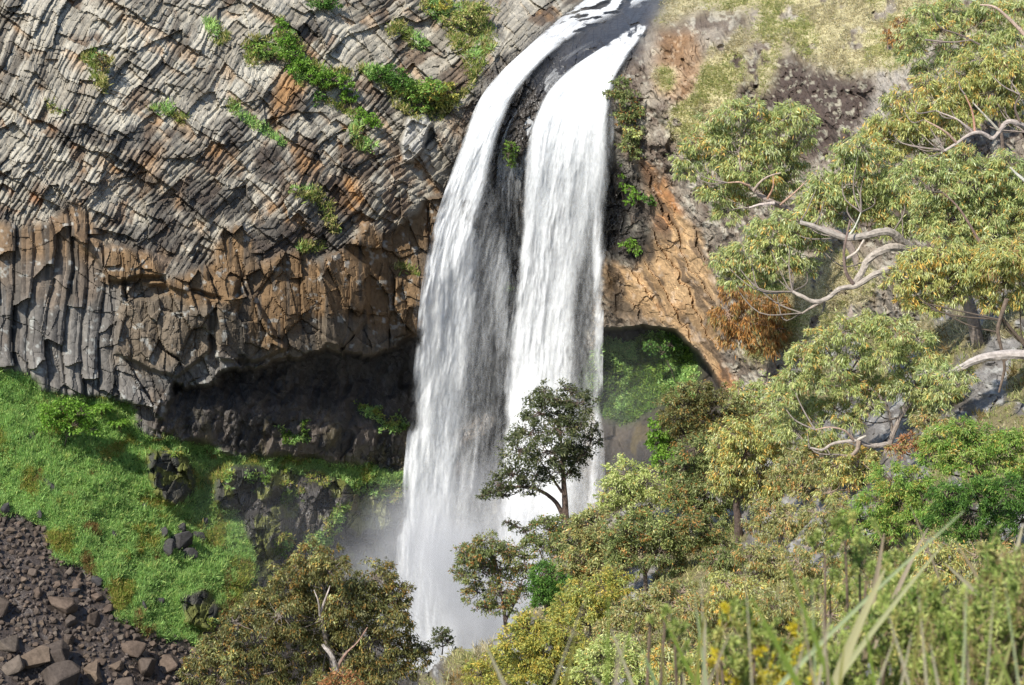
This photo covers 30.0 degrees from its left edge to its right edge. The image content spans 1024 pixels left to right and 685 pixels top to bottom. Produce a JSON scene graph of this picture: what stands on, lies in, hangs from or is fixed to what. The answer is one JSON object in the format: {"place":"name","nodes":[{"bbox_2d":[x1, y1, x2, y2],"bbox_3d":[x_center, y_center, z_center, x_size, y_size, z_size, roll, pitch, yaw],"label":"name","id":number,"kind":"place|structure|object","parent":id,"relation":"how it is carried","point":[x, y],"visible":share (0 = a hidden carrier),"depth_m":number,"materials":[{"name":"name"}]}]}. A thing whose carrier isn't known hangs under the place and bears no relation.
{"place":"outdoors","nodes":[
{"label":"outdoors","id":0,"kind":"place"},
{"bbox_2d":[0,513,328,684],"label":"scree ground","id":1,"kind":"structure","parent":0,"point":[76,652],"depth_m":170.60,"materials":[{"name":"stone"}]},
{"bbox_2d":[0,635,18,651],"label":"boulder","id":2,"kind":"object","parent":1,"relation":"on","point":[9,644],"visible":1,"depth_m":163.48,"materials":[{"name":"stone"}]},
{"bbox_2d":[0,655,24,675],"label":"boulder","id":3,"kind":"object","parent":1,"relation":"on","point":[15,664],"visible":1,"depth_m":161.93,"materials":[{"name":"stone"}]},
{"bbox_2d":[21,645,51,668],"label":"boulder","id":4,"kind":"object","parent":1,"relation":"on","point":[37,656],"visible":0.89,"depth_m":163.39,"materials":[{"name":"stone"}]},
{"bbox_2d":[46,639,69,665],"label":"boulder","id":5,"kind":"object","parent":1,"relation":"on","point":[59,650],"visible":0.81,"depth_m":164.37,"materials":[{"name":"stone"}]},
{"bbox_2d":[41,660,80,684],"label":"boulder","id":6,"kind":"object","parent":1,"relation":"on","point":[66,672],"visible":1,"depth_m":162.98,"materials":[{"name":"stone"}]},
{"bbox_2d":[48,596,77,613],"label":"boulder","id":7,"kind":"object","parent":1,"relation":"on","point":[66,605],"visible":1,"depth_m":169.19,"materials":[{"name":"stone"}]},
{"bbox_2d":[83,660,102,684],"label":"boulder","id":8,"kind":"object","parent":1,"relation":"on","point":[92,671],"visible":1,"depth_m":165.81,"materials":[{"name":"stone"}]},
{"bbox_2d":[121,641,146,657],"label":"boulder","id":9,"kind":"object","parent":1,"relation":"on","point":[136,649],"visible":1,"depth_m":170.40,"materials":[{"name":"stone"}]},
{"bbox_2d":[138,658,155,676],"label":"boulder","id":10,"kind":"object","parent":1,"relation":"on","point":[146,667],"visible":1,"depth_m":170.15,"materials":[{"name":"stone"}]},
{"bbox_2d":[158,654,177,673],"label":"boulder","id":11,"kind":"object","parent":1,"relation":"on","point":[168,662],"visible":1,"depth_m":172.53,"materials":[{"name":"stone"}]},
{"bbox_2d":[0,367,410,643],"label":"grassy slope","id":12,"kind":"structure","parent":0,"point":[173,480],"depth_m":187.27,"materials":[{"name":"green plant"}]},
{"bbox_2d":[37,395,103,446],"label":"bush","id":13,"kind":"object","parent":12,"relation":"on","point":[59,407],"visible":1,"depth_m":181.34,"materials":[{"name":"green plant"}]},
{"bbox_2d":[171,531,192,550],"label":"rock","id":14,"kind":"object","parent":12,"relation":"on","point":[182,540],"visible":0.59,"depth_m":185.97,"materials":[{"name":"stone"}]},
{"bbox_2d":[0,0,657,684],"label":"basalt cliff","id":15,"kind":"structure","parent":0,"point":[162,276],"depth_m":197.73,"materials":[{"name":"grey stone"}]},
{"bbox_2d":[246,41,278,55],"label":"shrub","id":16,"kind":"object","parent":15,"relation":"on","point":[263,48],"visible":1,"depth_m":200.70,"materials":[{"name":"green plant"}]},
{"bbox_2d":[43,0,501,276],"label":"ledge grass","id":17,"kind":"structure","parent":15,"relation":"on","point":[102,78],"depth_m":203.62,"materials":[{"name":"green plant"}]},
{"bbox_2d":[161,395,409,646],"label":"moss","id":18,"kind":"object","parent":15,"relation":"on","point":[224,475],"visible":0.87,"depth_m":201.96,"materials":[{"name":"green plant"}]},
{"bbox_2d":[272,17,311,75],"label":"shrub","id":19,"kind":"object","parent":15,"relation":"on","point":[287,38],"visible":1,"depth_m":201.02,"materials":[{"name":"green plant"}]},
{"bbox_2d":[305,0,343,12],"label":"shrub","id":20,"kind":"object","parent":15,"relation":"on","point":[326,4],"visible":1,"depth_m":205.64,"materials":[{"name":"green plant"}]},
{"bbox_2d":[297,63,354,88],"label":"shrub","id":21,"kind":"object","parent":15,"relation":"on","point":[321,77],"visible":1,"depth_m":202.34,"materials":[{"name":"green plant"}]},
{"bbox_2d":[355,106,383,128],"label":"shrub","id":22,"kind":"object","parent":15,"relation":"on","point":[372,120],"visible":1,"depth_m":203.65,"materials":[{"name":"green plant"}]},
{"bbox_2d":[367,63,416,92],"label":"shrub","id":23,"kind":"object","parent":15,"relation":"on","point":[393,76],"visible":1,"depth_m":204.80,"materials":[{"name":"green plant"}]},
{"bbox_2d":[392,74,450,113],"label":"shrub","id":24,"kind":"object","parent":15,"relation":"on","point":[422,89],"visible":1,"depth_m":205.60,"materials":[{"name":"green plant"}]},
{"bbox_2d":[429,81,459,110],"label":"shrub","id":25,"kind":"object","parent":15,"relation":"on","point":[450,84],"visible":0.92,"depth_m":207.34,"materials":[{"name":"green plant"}]},
{"bbox_2d":[438,0,491,34],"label":"shrub","id":26,"kind":"object","parent":15,"relation":"on","point":[457,16],"visible":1,"depth_m":211.00,"materials":[{"name":"green plant"}]},
{"bbox_2d":[502,139,520,167],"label":"shrub","id":27,"kind":"object","parent":15,"relation":"on","point":[510,144],"visible":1,"depth_m":206.69,"materials":[{"name":"green plant"}]},
{"bbox_2d":[396,0,634,671],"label":"waterfall","id":28,"kind":"structure","parent":15,"relation":"on","point":[424,562],"depth_m":207.73,"materials":[{"name":"white liquid"}]},
{"bbox_2d":[496,26,644,638],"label":"waterfall","id":29,"kind":"structure","parent":15,"relation":"on","point":[565,171],"depth_m":208.02,"materials":[{"name":"white liquid"}]},
{"bbox_2d":[317,665,364,684],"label":"shrub","id":30,"kind":"object","parent":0,"point":[336,679],"visible":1,"depth_m":120.54,"materials":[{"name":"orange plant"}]},
{"bbox_2d":[417,282,1023,684],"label":"hillside","id":31,"kind":"structure","parent":0,"point":[984,394],"depth_m":115.50,"materials":[{"name":"green plant"}]},
{"bbox_2d":[175,536,437,684],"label":"gum tree","id":32,"kind":"object","parent":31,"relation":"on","point":[336,602],"visible":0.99,"depth_m":134.39,"materials":[{"name":"green plant"}]},
{"bbox_2d":[428,626,455,654],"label":"tree","id":33,"kind":"object","parent":31,"relation":"on","point":[445,633],"visible":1,"depth_m":132.40,"materials":[{"name":"green plant"}]},
{"bbox_2d":[448,528,539,629],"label":"gum tree","id":34,"kind":"object","parent":31,"relation":"on","point":[480,554],"visible":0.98,"depth_m":142.08,"materials":[{"name":"green plant"}]},
{"bbox_2d":[501,517,542,557],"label":"branch shrub","id":35,"kind":"object","parent":31,"relation":"on","point":[524,530],"visible":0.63,"depth_m":158.24,"materials":[{"name":"green plant"}]},
{"bbox_2d":[458,607,599,684],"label":"gum tree","id":36,"kind":"object","parent":31,"relation":"on","point":[524,642],"visible":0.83,"depth_m":92.20,"materials":[{"name":"green plant"}]},
{"bbox_2d":[474,376,604,525],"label":"gum tree","id":37,"kind":"object","parent":31,"relation":"on","point":[563,452],"visible":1,"depth_m":157.96,"materials":[{"name":"green plant"}]},
{"bbox_2d":[520,513,582,577],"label":"gum tree","id":38,"kind":"object","parent":31,"relation":"on","point":[549,525],"visible":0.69,"depth_m":141.55,"materials":[{"name":"green plant"}]},
{"bbox_2d":[524,559,578,614],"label":"bush","id":39,"kind":"object","parent":31,"relation":"on","point":[542,591],"visible":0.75,"depth_m":133.88,"materials":[{"name":"green plant"}]},
{"bbox_2d":[551,503,624,590],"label":"gum tree","id":40,"kind":"object","parent":31,"relation":"on","point":[593,558],"visible":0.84,"depth_m":135.24,"materials":[{"name":"green plant"}]},
{"bbox_2d":[541,562,640,639],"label":"gum tree","id":41,"kind":"object","parent":31,"relation":"on","point":[573,598],"visible":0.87,"depth_m":115.66,"materials":[{"name":"green plant"}]},
{"bbox_2d":[562,628,664,684],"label":"bush","id":42,"kind":"object","parent":31,"relation":"on","point":[588,664],"visible":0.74,"depth_m":87.48,"materials":[{"name":"green plant"}]},
{"bbox_2d":[586,453,676,522],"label":"gum tree","id":43,"kind":"object","parent":31,"relation":"on","point":[628,488],"visible":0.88,"depth_m":149.18,"materials":[{"name":"green plant"}]},
{"bbox_2d":[591,586,680,654],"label":"gum tree","id":44,"kind":"object","parent":31,"relation":"on","point":[623,624],"visible":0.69,"depth_m":100.39,"materials":[{"name":"green plant"}]},
{"bbox_2d":[591,507,692,591],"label":"gum tree","id":45,"kind":"object","parent":31,"relation":"on","point":[631,533],"visible":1,"depth_m":128.19,"materials":[{"name":"green plant"}]},
{"bbox_2d":[644,413,682,490],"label":"bush","id":46,"kind":"object","parent":31,"relation":"on","point":[662,442],"visible":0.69,"depth_m":159.50,"materials":[{"name":"green plant"}]},
{"bbox_2d":[638,574,701,641],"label":"bush","id":47,"kind":"object","parent":31,"relation":"on","point":[671,589],"visible":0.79,"depth_m":99.75,"materials":[{"name":"green plant"}]},
{"bbox_2d":[635,638,740,684],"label":"bush","id":48,"kind":"object","parent":31,"relation":"on","point":[655,662],"visible":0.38,"depth_m":75.28,"materials":[{"name":"green plant"}]},
{"bbox_2d":[660,592,733,649],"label":"bush","id":49,"kind":"object","parent":31,"relation":"on","point":[692,633],"visible":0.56,"depth_m":93.85,"materials":[{"name":"green plant"}]},
{"bbox_2d":[658,430,741,533],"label":"gum tree","id":50,"kind":"object","parent":31,"relation":"on","point":[688,476],"visible":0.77,"depth_m":137.62,"materials":[{"name":"green plant"}]},
{"bbox_2d":[652,373,752,477],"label":"gum tree","id":51,"kind":"object","parent":31,"relation":"on","point":[700,402],"visible":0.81,"depth_m":154.81,"materials":[{"name":"green plant"}]},
{"bbox_2d":[667,507,739,560],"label":"bush","id":52,"kind":"object","parent":31,"relation":"on","point":[701,523],"visible":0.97,"depth_m":127.80,"materials":[{"name":"green plant"}]},
{"bbox_2d":[698,545,758,599],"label":"bush","id":53,"kind":"object","parent":31,"relation":"on","point":[720,560],"visible":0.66,"depth_m":108.04,"materials":[{"name":"green plant"}]},
{"bbox_2d":[697,569,771,617],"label":"bush","id":54,"kind":"object","parent":31,"relation":"on","point":[739,591],"visible":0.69,"depth_m":93.71,"materials":[{"name":"green plant"}]},
{"bbox_2d":[717,368,779,425],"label":"bush","id":55,"kind":"object","parent":31,"relation":"on","point":[750,396],"visible":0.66,"depth_m":158.19,"materials":[{"name":"green plant"}]},
{"bbox_2d":[698,412,800,540],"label":"gum tree","id":56,"kind":"object","parent":31,"relation":"on","point":[739,483],"visible":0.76,"depth_m":129.89,"materials":[{"name":"green plant"}]},
{"bbox_2d":[728,539,800,590],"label":"bush","id":57,"kind":"object","parent":31,"relation":"on","point":[768,572],"visible":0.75,"depth_m":102.22,"materials":[{"name":"green plant"}]},
{"bbox_2d":[739,493,812,549],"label":"bush","id":58,"kind":"object","parent":31,"relation":"on","point":[770,530],"visible":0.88,"depth_m":115.42,"materials":[{"name":"green plant"}]},
{"bbox_2d":[749,588,810,638],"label":"bush","id":59,"kind":"object","parent":31,"relation":"on","point":[769,603],"visible":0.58,"depth_m":78.81,"materials":[{"name":"green plant"}]},
{"bbox_2d":[752,380,825,452],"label":"bush","id":60,"kind":"object","parent":31,"relation":"on","point":[768,436],"visible":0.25,"depth_m":128.44,"materials":[{"name":"green plant"}]},
{"bbox_2d":[762,451,830,505],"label":"bush","id":61,"kind":"object","parent":31,"relation":"on","point":[791,481],"visible":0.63,"depth_m":120.04,"materials":[{"name":"green plant"}]},
{"bbox_2d":[777,546,851,603],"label":"bush","id":62,"kind":"object","parent":31,"relation":"on","point":[806,570],"visible":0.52,"depth_m":85.53,"materials":[{"name":"green plant"}]},
{"bbox_2d":[791,494,857,558],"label":"bush","id":63,"kind":"object","parent":31,"relation":"on","point":[832,506],"visible":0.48,"depth_m":97.42,"materials":[{"name":"green plant"}]},
{"bbox_2d":[777,436,881,486],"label":"bush","id":64,"kind":"object","parent":31,"relation":"on","point":[800,450],"visible":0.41,"depth_m":109.57,"materials":[{"name":"green plant"}]},
{"bbox_2d":[703,126,984,347],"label":"gum tree","id":65,"kind":"object","parent":31,"relation":"on","point":[858,202],"visible":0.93,"depth_m":114.76,"materials":[{"name":"green plant"}]},
{"bbox_2d":[810,445,883,505],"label":"bush","id":66,"kind":"object","parent":31,"relation":"on","point":[857,476],"visible":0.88,"depth_m":107.73,"materials":[{"name":"green plant"}]},
{"bbox_2d":[806,572,891,627],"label":"bush","id":67,"kind":"object","parent":31,"relation":"on","point":[837,612],"visible":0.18,"depth_m":67.00,"materials":[{"name":"green plant"}]},
{"bbox_2d":[827,530,893,569],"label":"bush","id":68,"kind":"object","parent":31,"relation":"on","point":[850,553],"visible":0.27,"depth_m":84.64,"materials":[{"name":"green plant"}]},
{"bbox_2d":[760,305,974,457],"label":"gum tree","id":69,"kind":"object","parent":31,"relation":"on","point":[869,360],"visible":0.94,"depth_m":108.61,"materials":[{"name":"green plant"}]},
{"bbox_2d":[825,458,944,547],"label":"wattle bush","id":70,"kind":"object","parent":31,"relation":"on","point":[890,507],"visible":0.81,"depth_m":81.72,"materials":[{"name":"green plant"}]},
{"bbox_2d":[853,546,925,591],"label":"bush","id":71,"kind":"object","parent":31,"relation":"on","point":[875,556],"visible":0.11,"depth_m":68.34,"materials":[{"name":"green plant"}]},
{"bbox_2d":[883,429,952,461],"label":"shrub","id":72,"kind":"object","parent":31,"relation":"on","point":[900,450],"visible":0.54,"depth_m":99.44,"materials":[{"name":"green plant"}]},
{"bbox_2d":[902,534,977,589],"bbox_3d":[14.228,7.494,62.727,2.826,2.497,2.116,0,18,0],"label":"bush","id":73,"kind":"object","parent":31,"relation":"on","point":[945,552],"visible":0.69,"depth_m":62.39,"materials":[{"name":"green plant"}]},
{"bbox_2d":[903,404,977,450],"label":"bush","id":74,"kind":"object","parent":31,"relation":"on","point":[931,419],"visible":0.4,"depth_m":98.85,"materials":[{"name":"green plant"}]},
{"bbox_2d":[877,232,1023,392],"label":"gum tree","id":75,"kind":"object","parent":31,"relation":"on","point":[1001,256],"visible":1,"depth_m":97.18,"materials":[{"name":"green plant"}]},
{"bbox_2d":[885,141,1023,291],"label":"gum tree","id":76,"kind":"object","parent":31,"relation":"on","point":[992,179],"visible":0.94,"depth_m":109.92,"materials":[{"name":"green plant"}]},
{"bbox_2d":[908,412,1023,499],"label":"wattle bush","id":77,"kind":"object","parent":31,"relation":"on","point":[972,447],"visible":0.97,"depth_m":81.86,"materials":[{"name":"green plant"}]},
{"bbox_2d":[909,350,1023,392],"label":"fallen limb tree","id":78,"kind":"object","parent":31,"relation":"on","point":[957,373],"visible":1,"depth_m":87.33,"materials":[{"name":"green plant"}]},
{"bbox_2d":[916,471,1023,559],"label":"wattle bush","id":79,"kind":"object","parent":31,"relation":"on","point":[1007,511],"visible":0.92,"depth_m":66.17,"materials":[{"name":"green plant"}]},
{"bbox_2d":[957,532,1023,588],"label":"bush","id":80,"kind":"object","parent":31,"relation":"on","point":[973,552],"visible":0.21,"depth_m":56.22,"materials":[{"name":"green plant"}]},
{"bbox_2d":[565,0,1023,516],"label":"ochre cliff","id":81,"kind":"structure","parent":0,"point":[665,281],"depth_m":198.75,"materials":[{"name":"brown stone"}]},
{"bbox_2d":[602,75,645,167],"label":"shrub","id":82,"kind":"object","parent":81,"relation":"on","point":[625,114],"visible":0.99,"depth_m":199.90,"materials":[{"name":"green plant"}]},
{"bbox_2d":[576,329,701,426],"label":"moss","id":83,"kind":"object","parent":81,"relation":"on","point":[649,365],"visible":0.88,"depth_m":215.84,"materials":[{"name":"green plant"}]},
{"bbox_2d":[642,337,678,382],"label":"shrub","id":84,"kind":"object","parent":81,"relation":"on","point":[656,348],"visible":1,"depth_m":208.55,"materials":[{"name":"green plant"}]},
{"bbox_2d":[704,285,792,372],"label":"dry reddish-brown shrub","id":85,"kind":"object","parent":81,"relation":"on","point":[729,318],"visible":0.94,"depth_m":172.60,"materials":[{"name":"brown plant"}]},
{"bbox_2d":[665,93,859,319],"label":"gum tree","id":86,"kind":"object","parent":81,"relation":"on","point":[751,178],"visible":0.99,"depth_m":154.57,"materials":[{"name":"green plant"}]},
{"bbox_2d":[651,0,1023,363],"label":"grass","id":87,"kind":"structure","parent":81,"relation":"on","point":[767,37],"depth_m":190.40,"materials":[{"name":"plant"}]},
{"bbox_2d":[887,15,909,49],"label":"shrub","id":88,"kind":"object","parent":81,"relation":"on","point":[897,20],"visible":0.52,"depth_m":171.95,"materials":[{"name":"beige plant"}]},
{"bbox_2d":[856,44,1023,173],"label":"gum tree","id":89,"kind":"object","parent":81,"relation":"on","point":[956,107],"visible":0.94,"depth_m":134.12,"materials":[{"name":"green plant"}]},
{"bbox_2d":[893,0,1023,158],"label":"gum tree","id":90,"kind":"object","parent":81,"relation":"on","point":[973,15],"visible":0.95,"depth_m":140.32,"materials":[{"name":"green plant"}]},
{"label":"bank","id":91,"kind":"structure","parent":0,"visible":0},
{"bbox_2d":[553,581,634,684],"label":"grass tussock","id":92,"kind":"object","parent":91,"relation":"on","point":[619,666],"depth_m":5.43,"materials":[{"name":"green plant"}]},
{"bbox_2d":[611,629,685,684],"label":"grass tussock","id":93,"kind":"object","parent":91,"relation":"on","point":[650,671],"depth_m":6.70,"materials":[{"name":"green plant"}]},
{"bbox_2d":[643,603,695,684],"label":"heath shrub","id":94,"kind":"object","parent":91,"relation":"on","point":[678,666],"visible":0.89,"depth_m":7.67,"materials":[{"name":"green plant"}]},
{"bbox_2d":[661,612,718,684],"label":"grass tussock","id":95,"kind":"object","parent":91,"relation":"on","point":[689,671],"depth_m":7.03,"materials":[{"name":"green plant"}]},
{"bbox_2d":[693,573,752,684],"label":"grass tussock","id":96,"kind":"object","parent":91,"relation":"on","point":[707,681],"depth_m":6.04,"materials":[{"name":"green plant"}]},
{"bbox_2d":[702,593,824,684],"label":"heath shrub","id":97,"kind":"object","parent":91,"relation":"on","point":[776,673],"visible":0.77,"depth_m":7.88,"materials":[{"name":"green plant"}]},
{"bbox_2d":[749,564,833,684],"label":"grass tussock","id":98,"kind":"object","parent":91,"relation":"on","point":[792,674],"depth_m":5.38,"materials":[{"name":"green plant"}]},
{"bbox_2d":[791,568,830,684],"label":"grass tussock","id":99,"kind":"object","parent":91,"relation":"on","point":[820,668],"depth_m":5.53,"materials":[{"name":"green plant"}]},
{"bbox_2d":[800,509,936,684],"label":"heath shrub","id":100,"kind":"object","parent":91,"relation":"on","point":[847,585],"visible":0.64,"depth_m":9.89,"materials":[{"name":"green plant"}]},
{"bbox_2d":[777,511,963,684],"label":"grass tussock","id":101,"kind":"object","parent":91,"relation":"on","point":[851,642],"depth_m":6.56,"materials":[{"name":"plant"}]},
{"bbox_2d":[787,564,973,684],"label":"heath shrub","id":102,"kind":"object","parent":91,"relation":"on","point":[932,605],"visible":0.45,"depth_m":8.60,"materials":[{"name":"green plant"}]},
{"bbox_2d":[876,595,939,684],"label":"grass tussock","id":103,"kind":"object","parent":91,"relation":"on","point":[904,672],"depth_m":5.60,"materials":[{"name":"green plant"}]},
{"bbox_2d":[838,615,1014,684],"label":"grass tussock","id":104,"kind":"object","parent":91,"relation":"on","point":[1003,670],"depth_m":5.91,"materials":[{"name":"green plant"}]},
{"bbox_2d":[859,505,1022,684],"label":"grass tussock","id":105,"kind":"object","parent":91,"relation":"on","point":[903,577],"depth_m":8.74,"materials":[{"name":"plant"}]},
{"bbox_2d":[899,522,1023,684],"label":"heath shrub","id":106,"kind":"object","parent":91,"relation":"on","point":[995,574],"visible":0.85,"depth_m":8.02,"materials":[{"name":"green plant"}]},
{"bbox_2d":[910,580,1019,684],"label":"grass tussock","id":107,"kind":"object","parent":91,"relation":"on","point":[965,651],"depth_m":5.51,"materials":[{"name":"green plant"}]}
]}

